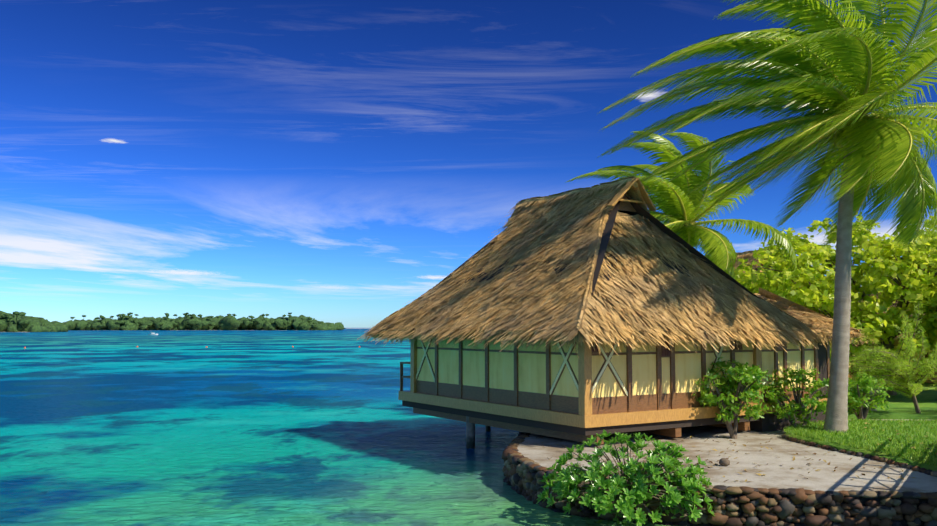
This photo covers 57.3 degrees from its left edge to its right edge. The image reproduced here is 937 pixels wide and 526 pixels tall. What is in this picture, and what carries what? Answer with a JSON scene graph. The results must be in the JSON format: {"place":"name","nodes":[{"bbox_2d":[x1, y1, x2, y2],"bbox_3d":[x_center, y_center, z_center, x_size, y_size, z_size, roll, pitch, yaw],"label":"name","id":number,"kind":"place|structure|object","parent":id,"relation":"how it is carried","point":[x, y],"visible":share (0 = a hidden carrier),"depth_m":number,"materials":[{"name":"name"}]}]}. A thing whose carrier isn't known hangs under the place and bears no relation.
{"place":"outdoors","nodes":[
{"label":"outdoors","id":0,"kind":"place"},
{"bbox_2d":[0,329,693,525],"bbox_3d":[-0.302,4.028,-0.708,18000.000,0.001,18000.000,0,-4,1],"label":"lagoon water","id":1,"kind":"structure","parent":0,"point":[224,428],"depth_m":31.24,"materials":[{"name":"teal liquid"}]},
{"bbox_2d":[0,311,68,331],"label":"island trees","id":2,"kind":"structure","parent":1,"relation":"on","point":[16,321],"depth_m":766.35,"materials":[{"name":"green plant"}]},
{"bbox_2d":[62,312,345,329],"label":"motu trees","id":3,"kind":"object","parent":1,"relation":"on","point":[194,322],"visible":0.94,"depth_m":1253.35,"materials":[{"name":"green plant"}]},
{"bbox_2d":[0,0,936,327],"label":"sky","id":4,"kind":"structure","parent":0,"point":[331,161],"materials":[{"name":"blue"}]},
{"bbox_2d":[517,425,936,492],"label":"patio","id":5,"kind":"structure","parent":0,"point":[769,461],"depth_m":21.11,"materials":[{"name":"concrete"}]},
{"bbox_2d":[399,338,829,448],"bbox_3d":[4.910,4.625,30.568,11.020,5.900,10.760,3,-5,-32],"label":"bungalow","id":6,"kind":"object","parent":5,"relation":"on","point":[566,393],"visible":0.46,"depth_m":25.65,"materials":[{"name":"brown"}]},
{"bbox_2d":[357,176,871,357],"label":"thatched roof","id":7,"kind":"structure","parent":6,"relation":"on","point":[616,261],"depth_m":26.39,"materials":[{"name":"beige wicker"}]},
{"bbox_2d":[536,430,718,525],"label":"naupaka shrub","id":8,"kind":"object","parent":5,"relation":"on","point":[624,493],"visible":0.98,"depth_m":17.42,"materials":[{"name":"green plant"}]},
{"bbox_2d":[565,131,796,278],"bbox_3d":[8.632,0.203,37.776,9.546,12.051,10.298,-4,-6,42],"label":"palm tree","id":9,"kind":"object","parent":5,"relation":"on","point":[683,215],"visible":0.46,"depth_m":36.56,"materials":[{"name":"green plant"}]},
{"bbox_2d":[719,458,729,465],"bbox_3d":[6.100,4.744,20.424,0.258,0.208,0.220,0,-4,1],"label":"rock","id":10,"kind":"object","parent":5,"relation":"on","point":[724,461],"visible":0.98,"depth_m":20.35,"materials":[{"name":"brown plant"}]},
{"bbox_2d":[692,357,772,438],"bbox_3d":[7.815,4.077,25.634,2.415,2.500,1.978,0,-4,1],"label":"shrub","id":11,"kind":"object","parent":5,"relation":"on","point":[742,392],"visible":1,"depth_m":25.33,"materials":[{"name":"green plant"}]},
{"bbox_2d":[536,421,936,481],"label":"leaf litter","id":12,"kind":"object","parent":5,"relation":"on","point":[793,459],"visible":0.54,"depth_m":21.78,"materials":[{"name":"brown plant"}]},
{"bbox_2d":[733,266,781,287],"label":"leaf tree","id":13,"kind":"object","parent":5,"relation":"on","point":[762,273],"depth_m":47.70,"materials":[{"name":"green plant"}]},
{"bbox_2d":[596,0,936,432],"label":"palm tree","id":14,"kind":"object","parent":5,"relation":"on","point":[830,67],"visible":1,"depth_m":25.67,"materials":[{"name":"green plant"}]},
{"bbox_2d":[705,249,881,344],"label":"bungalow thatch roof","id":15,"kind":"structure","parent":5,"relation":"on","point":[745,255],"depth_m":49.63,"materials":[{"name":"brown wicker"}]},
{"bbox_2d":[763,367,828,428],"bbox_3d":[10.376,4.323,26.807,2.462,2.195,2.181,0,-4,1],"label":"shrub","id":16,"kind":"object","parent":5,"relation":"on","point":[784,409],"visible":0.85,"depth_m":26.73,"materials":[{"name":"green plant"}]},
{"bbox_2d":[730,212,936,394],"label":"leaf tree","id":17,"kind":"object","parent":5,"relation":"on","point":[808,285],"visible":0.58,"depth_m":37.23,"materials":[{"name":"green plant"}]},
{"bbox_2d":[781,434,936,476],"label":"lawn border stones","id":18,"kind":"object","parent":5,"relation":"on","point":[930,472],"visible":0.88,"depth_m":21.50,"materials":[{"name":"stone"}]},
{"bbox_2d":[848,371,893,419],"bbox_3d":[13.368,4.606,29.332,1.968,1.807,1.956,-3,-6,39],"label":"lawn shrub","id":19,"kind":"object","parent":5,"relation":"on","point":[863,401],"visible":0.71,"depth_m":29.13,"materials":[{"name":"green plant"}]},
{"bbox_2d":[848,303,936,412],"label":"tree","id":20,"kind":"object","parent":5,"relation":"on","point":[896,368],"visible":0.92,"depth_m":30.57,"materials":[{"name":"green plant"}]},
{"bbox_2d":[859,267,935,343],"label":"thatched bungalow roof","id":21,"kind":"structure","parent":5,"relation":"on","point":[895,304],"depth_m":50.16,"materials":[{"name":"brown wicker"}]},
{"bbox_2d":[892,286,936,369],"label":"leaf tree","id":22,"kind":"object","parent":5,"relation":"on","point":[928,323],"visible":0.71,"depth_m":36.11,"materials":[{"name":"green plant"}]},
{"bbox_2d":[925,358,936,389],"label":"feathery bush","id":23,"kind":"object","parent":5,"relation":"on","point":[933,374],"visible":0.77,"depth_m":30.93,"materials":[{"name":"green plant"}]},
{"bbox_2d":[830,342,882,380],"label":"neighbour bungalow","id":24,"kind":"object","parent":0,"point":[857,346],"depth_m":48.98,"materials":[{"name":"green plant"}]},
{"bbox_2d":[783,382,936,470],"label":"lawn grass","id":25,"kind":"structure","parent":0,"point":[917,456],"depth_m":25.15,"materials":[{"name":"green plant"}]},
{"bbox_2d":[869,390,876,410],"bbox_3d":[14.985,5.203,32.119,0.480,0.880,0.480,0,-4,1],"label":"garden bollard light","id":26,"kind":"object","parent":25,"relation":"on","point":[871,409],"visible":0.08,"depth_m":31.91,"materials":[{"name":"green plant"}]},
{"bbox_2d":[849,419,934,420],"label":"garden path","id":27,"kind":"structure","parent":0,"point":[895,419],"depth_m":30.27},
{"bbox_2d":[882,340,936,383],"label":"bungalow","id":28,"kind":"object","parent":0,"point":[896,343],"visible":0.04,"depth_m":47.39,"materials":[{"name":"green plant"}]},
{"label":"seabed sand","id":29,"kind":"object","parent":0,"visible":0},
{"bbox_2d":[502,432,936,525],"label":"stone wall","id":30,"kind":"structure","parent":29,"relation":"on","point":[741,506],"depth_m":17.20,"materials":[{"name":"stone"}]}
]}

